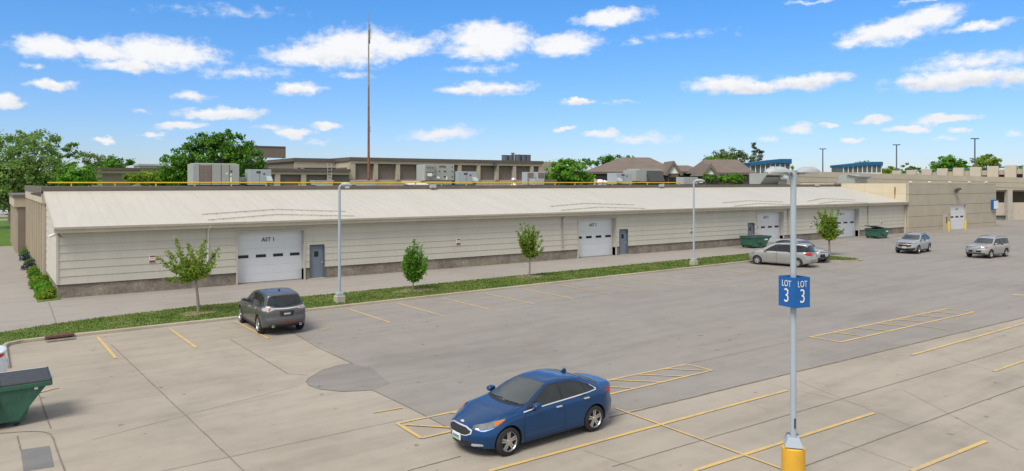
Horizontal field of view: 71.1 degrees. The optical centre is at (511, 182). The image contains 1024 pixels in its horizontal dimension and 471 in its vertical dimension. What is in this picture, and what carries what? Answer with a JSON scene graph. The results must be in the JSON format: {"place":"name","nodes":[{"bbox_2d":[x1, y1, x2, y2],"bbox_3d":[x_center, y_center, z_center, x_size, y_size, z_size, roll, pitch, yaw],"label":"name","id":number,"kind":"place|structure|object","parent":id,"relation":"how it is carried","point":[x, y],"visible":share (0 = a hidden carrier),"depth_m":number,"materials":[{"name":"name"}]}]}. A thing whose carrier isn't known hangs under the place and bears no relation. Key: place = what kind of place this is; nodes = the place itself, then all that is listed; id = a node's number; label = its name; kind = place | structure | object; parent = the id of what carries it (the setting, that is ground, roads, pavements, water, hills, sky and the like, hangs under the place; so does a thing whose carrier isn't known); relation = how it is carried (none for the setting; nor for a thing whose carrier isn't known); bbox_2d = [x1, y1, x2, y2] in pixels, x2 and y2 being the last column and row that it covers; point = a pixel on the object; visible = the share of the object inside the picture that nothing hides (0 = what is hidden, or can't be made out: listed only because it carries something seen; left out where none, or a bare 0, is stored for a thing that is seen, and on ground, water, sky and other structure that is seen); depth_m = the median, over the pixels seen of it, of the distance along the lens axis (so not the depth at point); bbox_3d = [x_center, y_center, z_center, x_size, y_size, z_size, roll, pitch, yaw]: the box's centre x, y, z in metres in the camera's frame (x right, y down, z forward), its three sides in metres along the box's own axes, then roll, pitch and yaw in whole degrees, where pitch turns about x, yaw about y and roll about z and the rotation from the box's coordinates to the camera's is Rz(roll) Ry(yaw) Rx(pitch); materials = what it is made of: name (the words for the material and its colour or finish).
{"place":"outdoors","nodes":[
{"label":"outdoors","id":0,"kind":"place"},
{"bbox_2d":[22,257,60,301],"bbox_3d":[-35.856,6.280,54.941,2.430,0.001,41.034,0,0,-36],"label":"planting bed","id":1,"kind":"object","parent":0,"point":[56,298],"visible":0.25,"depth_m":38.39,"materials":[{"name":"green plant"}]},
{"bbox_2d":[20,259,37,269],"bbox_3d":[-34.508,5.930,51.892,1.817,0.768,1.824,0,0,-36],"label":"shrub","id":2,"kind":"object","parent":1,"relation":"on","point":[31,264],"visible":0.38,"depth_m":51.46,"materials":[{"name":"green plant"}]},
{"bbox_2d":[29,279,46,288],"bbox_3d":[-27.988,6.038,42.622,1.258,0.602,1.231,0,0,-36],"label":"shrub","id":3,"kind":"object","parent":1,"relation":"on","point":[32,284],"visible":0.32,"depth_m":42.37,"materials":[{"name":"green plant"}]},
{"bbox_2d":[33,280,51,290],"bbox_3d":[-27.345,6.028,42.016,1.268,0.599,1.267,0,0,-36],"label":"shrub","id":4,"kind":"object","parent":1,"relation":"on","point":[41,283],"visible":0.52,"depth_m":41.77,"materials":[{"name":"green plant"}]},
{"bbox_2d":[33,286,56,297],"bbox_3d":[-25.731,6.025,39.560,1.244,0.595,1.233,0,0,-36],"label":"shrub","id":5,"kind":"object","parent":1,"relation":"on","point":[37,292],"visible":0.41,"depth_m":39.27,"materials":[{"name":"green plant"}]},
{"bbox_2d":[36,292,54,299],"bbox_3d":[-25.202,6.104,38.685,0.843,0.436,0.840,0,0,22],"label":"shrub","id":6,"kind":"object","parent":1,"relation":"on","point":[45,295],"visible":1,"depth_m":38.53,"materials":[{"name":"green plant"}]},
{"bbox_2d":[40,287,56,297],"bbox_3d":[-25.298,6.040,39.374,1.232,0.579,1.253,0,0,-36],"label":"shrub","id":7,"kind":"object","parent":1,"relation":"on","point":[52,290],"visible":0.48,"depth_m":39.18,"materials":[{"name":"green plant"}]},
{"bbox_2d":[0,205,627,245],"bbox_3d":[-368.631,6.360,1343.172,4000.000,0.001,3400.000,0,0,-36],"label":"ground","id":8,"kind":"structure","parent":0,"point":[4,233],"depth_m":90.73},
{"bbox_2d":[0,133,70,212],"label":"broadleaf tree","id":9,"kind":"object","parent":8,"relation":"on","point":[23,170],"visible":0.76,"depth_m":96.93,"materials":[{"name":"green plant"}]},
{"bbox_2d":[0,128,86,222],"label":"broadleaf tree","id":10,"kind":"object","parent":8,"relation":"on","point":[10,138],"visible":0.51,"depth_m":112.09,"materials":[{"name":"green plant"}]},
{"bbox_2d":[55,162,102,185],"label":"bush","id":11,"kind":"object","parent":8,"relation":"on","point":[84,173],"visible":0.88,"depth_m":87.21,"materials":[{"name":"green plant"}]},
{"bbox_2d":[79,151,121,166],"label":"broadleaf tree","id":12,"kind":"object","parent":8,"relation":"on","point":[93,156],"visible":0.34,"depth_m":189.01,"materials":[{"name":"green plant"}]},
{"bbox_2d":[94,156,135,167],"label":"broadleaf tree","id":13,"kind":"object","parent":8,"relation":"on","point":[108,162],"visible":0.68,"depth_m":179.42,"materials":[{"name":"green plant"}]},
{"bbox_2d":[90,167,188,185],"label":"brown building","id":14,"kind":"structure","parent":8,"relation":"on","point":[111,174],"depth_m":120.02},
{"bbox_2d":[102,174,129,184],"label":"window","id":15,"kind":"structure","parent":14,"relation":"in","point":[106,177],"depth_m":119.95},
{"bbox_2d":[121,170,170,185],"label":"bush","id":16,"kind":"object","parent":8,"relation":"on","point":[144,176],"visible":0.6,"depth_m":91.41,"materials":[{"name":"green plant"}]},
{"bbox_2d":[133,164,168,167],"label":"grey building","id":17,"kind":"structure","parent":8,"relation":"on","point":[146,165],"depth_m":211.71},
{"bbox_2d":[156,128,266,185],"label":"broadleaf tree","id":18,"kind":"object","parent":8,"relation":"on","point":[227,149],"visible":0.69,"depth_m":85.05,"materials":[{"name":"green plant"}]},
{"bbox_2d":[240,145,285,163],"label":"billboard","id":19,"kind":"object","parent":8,"relation":"on","point":[274,151],"visible":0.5,"depth_m":114.78},
{"bbox_2d":[265,168,350,185],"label":"brown building","id":20,"kind":"structure","parent":8,"relation":"on","point":[295,175],"depth_m":87.64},
{"bbox_2d":[266,158,349,181],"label":"brown building","id":21,"kind":"structure","parent":8,"relation":"on","point":[308,163],"depth_m":94.55,"materials":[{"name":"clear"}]},
{"bbox_2d":[331,157,543,184],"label":"brown building","id":22,"kind":"structure","parent":8,"relation":"on","point":[392,169],"depth_m":98.36,"materials":[{"name":"brick"}]},
{"bbox_2d":[24,184,908,297],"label":"workshop building","id":23,"kind":"structure","parent":8,"relation":"on","point":[111,240],"depth_m":51.47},
{"bbox_2d":[188,163,238,185],"bbox_3d":[-23.559,-0.556,56.567,3.402,1.852,2.220,0,0,-34],"label":"rooftop unit","id":24,"kind":"object","parent":23,"relation":"on","point":[213,172],"visible":0.96,"depth_m":55.62,"materials":[{"name":"white paint"}]},
{"bbox_2d":[245,169,272,185],"bbox_3d":[-20.316,-0.325,57.522,1.674,1.389,1.920,0,0,-34],"label":"rooftop unit","id":25,"kind":"object","parent":23,"relation":"on","point":[257,175],"visible":0.89,"depth_m":57.07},
{"bbox_2d":[238,230,301,283],"bbox_3d":[-15.422,4.701,45.578,4.124,3.198,0.062,0,0,-34],"label":"overhead door","id":26,"kind":"structure","parent":23,"relation":"in","point":[272,255],"depth_m":45.56,"materials":[{"name":"white metal"}]},
{"bbox_2d":[311,246,322,277],"bbox_3d":[-12.806,5.218,46.960,0.891,2.073,0.110,0,0,-34],"label":"entry door","id":27,"kind":"structure","parent":23,"relation":"in","point":[316,251],"depth_m":46.96,"materials":[{"name":"grey metal"}]},
{"bbox_2d":[310,180,333,185],"bbox_3d":[-15.925,0.111,60.066,1.662,0.519,1.300,0,0,-34],"label":"roof hatch","id":28,"kind":"object","parent":23,"relation":"on","point":[320,184],"visible":0.91,"depth_m":59.57,"materials":[{"name":"paint"}]},
{"bbox_2d":[350,180,375,185],"bbox_3d":[-12.921,0.108,62.130,1.920,0.524,1.300,0,0,-34],"label":"roof hatch","id":29,"kind":"object","parent":23,"relation":"on","point":[364,184],"visible":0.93,"depth_m":61.63,"materials":[{"name":"paint"}]},
{"bbox_2d":[48,182,680,185],"bbox_3d":[-5.563,0.175,62.784,58.965,0.390,0.120,0,0,-34],"label":"gas pipe","id":30,"kind":"object","parent":23,"relation":"on","point":[365,182],"visible":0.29,"depth_m":58.23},
{"bbox_2d":[367,13,370,179],"bbox_3d":[-12.667,-7.302,63.335,0.800,15.344,0.800,0,0,-36],"label":"antenna mast","id":31,"kind":"object","parent":23,"relation":"on","point":[368,158],"visible":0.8,"depth_m":63.28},
{"bbox_2d":[416,164,453,184],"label":"rooftop unit","id":32,"kind":"object","parent":23,"relation":"on","point":[433,173],"visible":0.98,"depth_m":66.28,"materials":[{"name":"white paint"}]},
{"bbox_2d":[452,171,478,184],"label":"rooftop unit","id":33,"kind":"object","parent":23,"relation":"on","point":[462,176],"visible":0.77,"depth_m":67.28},
{"bbox_2d":[522,172,533,184],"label":"rooftop fan","id":34,"kind":"object","parent":23,"relation":"on","point":[526,176],"visible":0.84,"depth_m":72.09},
{"bbox_2d":[534,172,544,178],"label":"rooftop fan","id":35,"kind":"object","parent":23,"relation":"on","point":[539,175],"visible":0.42,"depth_m":72.87},
{"bbox_2d":[529,179,556,184],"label":"rooftop unit","id":36,"kind":"object","parent":23,"relation":"on","point":[542,180],"visible":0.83,"depth_m":71.85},
{"bbox_2d":[579,218,611,256],"bbox_3d":[6.939,4.701,61.006,4.170,3.198,0.062,0,0,-34],"label":"overhead door","id":37,"kind":"structure","parent":23,"relation":"in","point":[595,235],"depth_m":61.10,"materials":[{"name":"white metal"}]},
{"bbox_2d":[607,173,631,184],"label":"rooftop unit","id":38,"kind":"object","parent":23,"relation":"on","point":[619,177],"visible":0.94,"depth_m":78.69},
{"bbox_2d":[620,230,626,253],"bbox_3d":[9.634,5.218,62.379,0.913,2.073,0.110,0,0,-34],"label":"entry door","id":39,"kind":"structure","parent":23,"relation":"in","point":[623,233],"depth_m":62.44,"materials":[{"name":"grey metal"}]},
{"bbox_2d":[623,169,664,184],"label":"rooftop unit","id":40,"kind":"object","parent":23,"relation":"on","point":[647,175],"visible":0.8,"depth_m":81.98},
{"bbox_2d":[676,177,697,184],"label":"rooftop unit","id":41,"kind":"object","parent":23,"relation":"on","point":[686,180],"visible":0.93,"depth_m":87.52,"materials":[{"name":"paint"}]},
{"bbox_2d":[749,173,783,184],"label":"rooftop unit","id":42,"kind":"object","parent":23,"relation":"on","point":[762,178],"visible":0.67,"depth_m":92.52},
{"bbox_2d":[758,212,778,242],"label":"overhead door","id":43,"kind":"structure","parent":23,"relation":"in","point":[768,222],"depth_m":74.66,"materials":[{"name":"white metal"}]},
{"bbox_2d":[776,174,788,183],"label":"rooftop unit","id":44,"kind":"object","parent":23,"relation":"on","point":[784,178],"visible":0.27,"depth_m":93.86,"materials":[{"name":"paint"}]},
{"bbox_2d":[834,209,854,237],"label":"overhead door","id":45,"kind":"structure","parent":23,"relation":"in","point":[846,219],"depth_m":82.76,"materials":[{"name":"white metal"}]},
{"bbox_2d":[43,163,1022,185],"bbox_3d":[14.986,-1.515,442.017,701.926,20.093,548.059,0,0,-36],"label":"wood","id":46,"kind":"object","parent":8,"relation":"on","point":[792,167],"depth_m":353.21,"materials":[{"name":"green plant"}]},
{"bbox_2d":[544,158,595,184],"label":"broadleaf tree","id":47,"kind":"object","parent":8,"relation":"on","point":[564,172],"visible":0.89,"depth_m":87.36,"materials":[{"name":"green plant"}]},
{"bbox_2d":[580,154,633,168],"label":"broadleaf tree","id":48,"kind":"object","parent":8,"relation":"on","point":[606,159],"visible":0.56,"depth_m":189.11,"materials":[{"name":"green plant"}]},
{"bbox_2d":[701,173,716,184],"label":"bush","id":49,"kind":"object","parent":8,"relation":"on","point":[707,178],"visible":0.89,"depth_m":111.67,"materials":[{"name":"green plant"}]},
{"bbox_2d":[701,146,757,162],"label":"broadleaf tree","id":50,"kind":"object","parent":8,"relation":"on","point":[724,154],"visible":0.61,"depth_m":184.15,"materials":[{"name":"green plant"}]},
{"bbox_2d":[716,173,746,184],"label":"bush","id":51,"kind":"object","parent":8,"relation":"on","point":[733,179],"visible":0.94,"depth_m":111.56,"materials":[{"name":"green plant"}]},
{"bbox_2d":[751,142,764,161],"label":"broadleaf tree","id":52,"kind":"object","parent":8,"relation":"on","point":[759,152],"visible":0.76,"depth_m":149.77,"materials":[{"name":"green plant"}]},
{"bbox_2d":[882,166,899,173],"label":"broadleaf tree","id":53,"kind":"object","parent":8,"relation":"on","point":[889,170],"visible":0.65,"depth_m":229.05,"materials":[{"name":"green plant"}]},
{"bbox_2d":[801,183,995,232],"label":"beige block","id":54,"kind":"structure","parent":8,"relation":"on","point":[933,207],"depth_m":93.76,"materials":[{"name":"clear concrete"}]},
{"bbox_2d":[837,174,873,182],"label":"rooftop unit","id":55,"kind":"object","parent":54,"relation":"on","point":[854,178],"visible":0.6,"depth_m":100.72,"materials":[{"name":"paint"}]},
{"bbox_2d":[943,215,947,229],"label":"service door","id":56,"kind":"structure","parent":54,"relation":"in","point":[945,225],"depth_m":93.99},
{"bbox_2d":[951,205,963,229],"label":"overhead door","id":57,"kind":"structure","parent":54,"relation":"in","point":[957,211],"depth_m":96.41,"materials":[{"name":"white metal"}]},
{"bbox_2d":[991,200,997,208],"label":"kiosk sign","id":58,"kind":"object","parent":54,"relation":"attached to","point":[994,204],"visible":1,"depth_m":101.62,"materials":[{"name":"white paint"}]},
{"bbox_2d":[900,162,920,169],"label":"broadleaf tree","id":59,"kind":"object","parent":8,"relation":"on","point":[911,168],"visible":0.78,"depth_m":229.59,"materials":[{"name":"green plant"}]},
{"bbox_2d":[928,154,967,171],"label":"broadleaf tree","id":60,"kind":"object","parent":8,"relation":"on","point":[949,162],"visible":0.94,"depth_m":189.10,"materials":[{"name":"green plant"}]},
{"bbox_2d":[969,154,1002,169],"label":"broadleaf tree","id":61,"kind":"object","parent":8,"relation":"on","point":[982,161],"visible":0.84,"depth_m":183.99,"materials":[{"name":"green plant"}]},
{"bbox_2d":[0,246,754,331],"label":"driveway","id":62,"kind":"structure","parent":0,"point":[21,307],"depth_m":42.90,"materials":[{"name":"concrete"}]},
{"bbox_2d":[8,193,25,252],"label":"wing","id":63,"kind":"structure","parent":62,"relation":"on","point":[17,201],"depth_m":63.96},
{"bbox_2d":[0,253,857,344],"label":"grass strip","id":64,"kind":"object","parent":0,"point":[186,317],"depth_m":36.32,"materials":[{"name":"plant"}]},
{"bbox_2d":[155,236,220,311],"bbox_3d":[-15.403,4.400,34.088,3.012,3.701,1.299,0,0,0],"label":"young tree","id":65,"kind":"object","parent":64,"relation":"on","point":[189,273],"visible":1,"depth_m":33.91,"materials":[{"name":"green plant"}]},
{"bbox_2d":[180,310,215,315],"bbox_3d":[-14.823,6.178,33.924,1.650,0.001,1.220,0,0,-36],"label":"mulch ring","id":66,"kind":"object","parent":64,"relation":"on","point":[201,312],"visible":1,"depth_m":34.00,"materials":[{"name":"brown wood"}]},
{"bbox_2d":[334,182,351,302],"bbox_3d":[-8.758,3.144,37.110,0.764,6.312,0.646,0,0,-36],"label":"lamp post","id":67,"kind":"object","parent":64,"relation":"on","point":[339,296],"visible":0.89,"depth_m":37.03,"materials":[{"name":"metal"}]},
{"bbox_2d":[393,288,433,292],"bbox_3d":[-5.583,6.178,40.885,2.867,0.001,1.563,0,0,-36],"label":"mulch ring","id":68,"kind":"object","parent":64,"relation":"on","point":[422,289],"visible":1,"depth_m":40.91,"materials":[{"name":"soil"}]},
{"bbox_2d":[399,239,427,289],"bbox_3d":[-5.577,4.725,41.100,1.388,3.050,1.718,0,0,-36],"label":"young tree","id":69,"kind":"object","parent":68,"relation":"on","point":[414,270],"visible":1,"depth_m":40.92,"materials":[{"name":"green plant"}]},
{"bbox_2d":[518,275,544,278],"bbox_3d":[1.103,6.178,47.009,1.650,0.001,2.518,0,0,24],"label":"mulch ring","id":70,"kind":"object","parent":64,"relation":"on","point":[531,276],"visible":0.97,"depth_m":46.99,"materials":[{"name":"soil"}]},
{"bbox_2d":[515,222,543,276],"bbox_3d":[1.116,4.420,47.068,1.921,3.661,1.360,0,0,-9],"label":"young tree","id":71,"kind":"object","parent":70,"relation":"on","point":[528,244],"visible":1,"depth_m":46.90,"materials":[{"name":"green plant"}]},
{"bbox_2d":[689,179,704,264],"bbox_3d":[13.869,3.020,53.818,1.084,6.559,0.581,0,0,-17],"label":"lamp post","id":72,"kind":"object","parent":64,"relation":"on","point":[693,261],"visible":0.94,"depth_m":53.69,"materials":[{"name":"metal"}]},
{"bbox_2d":[813,207,845,254],"bbox_3d":[27.096,4.191,61.539,2.393,4.119,1.589,0,0,-1],"label":"young tree","id":73,"kind":"object","parent":64,"relation":"on","point":[829,228],"visible":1,"depth_m":61.41,"materials":[{"name":"green plant"}]},
{"bbox_2d":[0,262,1023,470],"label":"concrete lot","id":74,"kind":"structure","parent":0,"point":[101,391],"depth_m":19.20,"materials":[{"name":"concrete"}]},
{"bbox_2d":[0,345,8,371],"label":"parked car","id":75,"kind":"object","parent":74,"relation":"on","point":[4,362],"visible":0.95,"depth_m":22.31,"materials":[{"name":"white paint"}]},
{"bbox_2d":[0,366,52,425],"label":"dumpster","id":76,"kind":"object","parent":74,"relation":"on","point":[21,390],"visible":1,"depth_m":18.57,"materials":[{"name":"metal"}]},
{"bbox_2d":[21,446,53,470],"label":"grey patch","id":77,"kind":"object","parent":74,"relation":"on","point":[37,458],"visible":1,"depth_m":16.33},
{"bbox_2d":[96,336,116,357],"bbox_3d":[-15.540,6.283,27.429,0.104,0.001,4.501,0,0,-37],"label":"painted line","id":78,"kind":"object","parent":74,"relation":"on","point":[106,347],"visible":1,"depth_m":27.25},
{"bbox_2d":[168,328,196,347],"bbox_3d":[-13.363,6.283,29.033,0.104,0.001,4.501,0,0,-37],"label":"painted line","id":79,"kind":"object","parent":74,"relation":"on","point":[183,338],"visible":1,"depth_m":28.82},
{"bbox_2d":[238,287,305,333],"bbox_3d":[-10.594,5.411,31.471,2.113,1.768,4.798,0,0,-35],"label":"parked car","id":80,"kind":"object","parent":74,"relation":"on","point":[261,310],"visible":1,"depth_m":29.86,"materials":[{"name":"grey paint"}]},
{"bbox_2d":[450,368,610,455],"bbox_3d":[0.536,5.566,18.021,4.602,1.458,2.033,0,0,-37],"label":"parked car","id":81,"kind":"object","parent":74,"relation":"on","point":[507,417],"visible":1,"depth_m":17.32,"materials":[{"name":"blue paint"}]},
{"bbox_2d":[95,328,1020,470],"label":"pavement cracks","id":82,"kind":"object","parent":74,"relation":"on","point":[585,450],"visible":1,"depth_m":19.00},
{"bbox_2d":[489,390,788,470],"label":"painted line","id":83,"kind":"object","parent":74,"relation":"on","point":[560,451],"visible":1,"depth_m":17.93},
{"bbox_2d":[616,408,780,468],"bbox_3d":[4.404,6.279,17.838,0.071,0.001,5.217,0,0,-36],"label":"painted line","id":84,"kind":"object","parent":74,"relation":"on","point":[701,439],"visible":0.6,"depth_m":17.49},
{"bbox_2d":[692,412,874,470],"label":"painted line","id":85,"kind":"object","parent":74,"relation":"on","point":[771,445],"visible":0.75,"depth_m":17.11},
{"bbox_2d":[764,166,820,470],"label":"lamp post","id":86,"kind":"object","parent":74,"relation":"on","point":[792,453],"visible":1,"depth_m":14.97,"materials":[{"name":"metal"}]},
{"bbox_2d":[779,275,809,307],"bbox_3d":[5.915,2.284,15.029,0.406,0.627,0.463,0,0,-26],"label":"lot sign","id":87,"kind":"object","parent":86,"relation":"attached to","point":[794,292],"visible":1,"depth_m":14.87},
{"bbox_2d":[910,440,987,470],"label":"painted line","id":88,"kind":"object","parent":74,"relation":"on","point":[947,456],"visible":1,"depth_m":16.45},
{"bbox_2d":[910,323,1023,354],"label":"painted line","id":89,"kind":"object","parent":74,"relation":"on","point":[965,339],"visible":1,"depth_m":28.55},
{"bbox_2d":[0,0,1023,172],"label":"sky","id":90,"kind":"structure","parent":0,"point":[682,82],"materials":[{"name":"blue"}]},
{"bbox_2d":[542,162,574,184],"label":"office building","id":91,"kind":"structure","parent":0,"point":[546,164],"depth_m":163.84,"materials":[{"name":"brown brick"}]},
{"bbox_2d":[586,157,682,184],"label":"house","id":92,"kind":"structure","parent":0,"point":[671,171],"depth_m":139.84,"materials":[{"name":"brown brick"}]},
{"bbox_2d":[283,220,1023,426],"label":"asphalt lot","id":93,"kind":"structure","parent":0,"point":[457,356],"depth_m":32.17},
{"bbox_2d":[307,363,389,390],"bbox_3d":[-5.344,6.291,22.995,2.462,0.001,3.360,0,0,-36],"label":"asphalt patch","id":94,"kind":"object","parent":93,"relation":"on","point":[350,377],"visible":1,"depth_m":22.86,"materials":[{"name":"asphalt"}]},
{"bbox_2d":[2,255,862,368],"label":"curb","id":95,"kind":"structure","parent":93,"relation":"on","point":[9,343],"depth_m":37.23,"materials":[{"name":"concrete"}]},
{"bbox_2d":[45,332,75,341],"bbox_3d":[-18.107,6.217,28.740,0.988,0.164,0.750,0,0,-40],"label":"storm drain","id":96,"kind":"object","parent":95,"relation":"in","point":[59,337],"visible":1,"depth_m":28.72,"materials":[{"name":"metal"}]},
{"bbox_2d":[6,302,1023,470],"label":"pavement joints","id":97,"kind":"object","parent":93,"relation":"on","point":[610,416],"visible":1,"depth_m":20.65,"materials":[{"name":"concrete"}]},
{"bbox_2d":[395,364,712,438],"bbox_3d":[1.845,6.278,21.327,11.061,0.010,1.432,0,0,-36],"label":"painted hatching","id":98,"kind":"object","parent":93,"relation":"on","point":[419,436],"visible":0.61,"depth_m":21.92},
{"bbox_2d":[739,235,771,247],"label":"dumpster","id":99,"kind":"object","parent":93,"relation":"on","point":[752,241],"visible":0.97,"depth_m":68.66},
{"bbox_2d":[748,241,817,266],"bbox_3d":[20.575,5.405,54.597,5.103,1.780,2.206,0,0,41],"label":"parked car","id":100,"kind":"object","parent":93,"relation":"on","point":[806,253],"visible":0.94,"depth_m":53.65,"materials":[{"name":"silver paint"}]},
{"bbox_2d":[775,238,829,260],"bbox_3d":[23.247,5.425,57.794,2.113,1.739,4.802,0,0,-31],"label":"parked car","id":101,"kind":"object","parent":93,"relation":"on","point":[823,254],"visible":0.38,"depth_m":56.42,"materials":[{"name":"silver paint"}]},
{"bbox_2d":[864,225,890,238],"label":"dumpster","id":102,"kind":"object","parent":93,"relation":"on","point":[877,231],"visible":1,"depth_m":80.32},
{"bbox_2d":[810,308,972,341],"bbox_3d":[17.261,6.279,31.906,11.794,0.008,1.340,0,0,-34],"label":"painted hatching","id":103,"kind":"object","parent":93,"relation":"on","point":[891,324],"visible":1,"depth_m":31.43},
{"bbox_2d":[895,232,930,253],"bbox_3d":[36.170,5.440,64.597,4.801,1.709,2.080,0,0,-43],"label":"parked car","id":104,"kind":"object","parent":93,"relation":"on","point":[917,243],"visible":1,"depth_m":63.69,"materials":[{"name":"silver paint"}]},
{"bbox_2d":[965,235,1009,257],"bbox_3d":[40.215,5.422,60.625,4.464,1.746,2.071,0,0,-32],"label":"parked car","id":105,"kind":"object","parent":93,"relation":"on","point":[989,246],"visible":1,"depth_m":59.92,"materials":[{"name":"beige paint"}]},
{"bbox_2d":[677,165,692,176],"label":"office building","id":106,"kind":"structure","parent":0,"point":[684,169],"depth_m":148.51,"materials":[{"name":"brown brick"}]},
{"bbox_2d":[685,159,754,184],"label":"office building","id":107,"kind":"structure","parent":0,"point":[718,167],"depth_m":134.19,"materials":[{"name":"brown brick"}]},
{"bbox_2d":[743,159,791,184],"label":"stair tower","id":108,"kind":"structure","parent":0,"point":[759,166],"depth_m":140.05,"materials":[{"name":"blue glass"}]},
{"bbox_2d":[830,162,882,173],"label":"stair tower","id":109,"kind":"structure","parent":0,"point":[867,167],"depth_m":175.10,"materials":[{"name":"blue glass"}]},
{"bbox_2d":[787,164,1023,219],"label":"parking garage","id":110,"kind":"structure","parent":0,"point":[1009,180],"depth_m":119.41,"materials":[{"name":"concrete"}]},
{"bbox_2d":[970,138,978,166],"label":"deck lamp","id":111,"kind":"object","parent":110,"relation":"on","point":[974,150],"visible":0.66,"depth_m":149.89,"materials":[{"name":"metal"}]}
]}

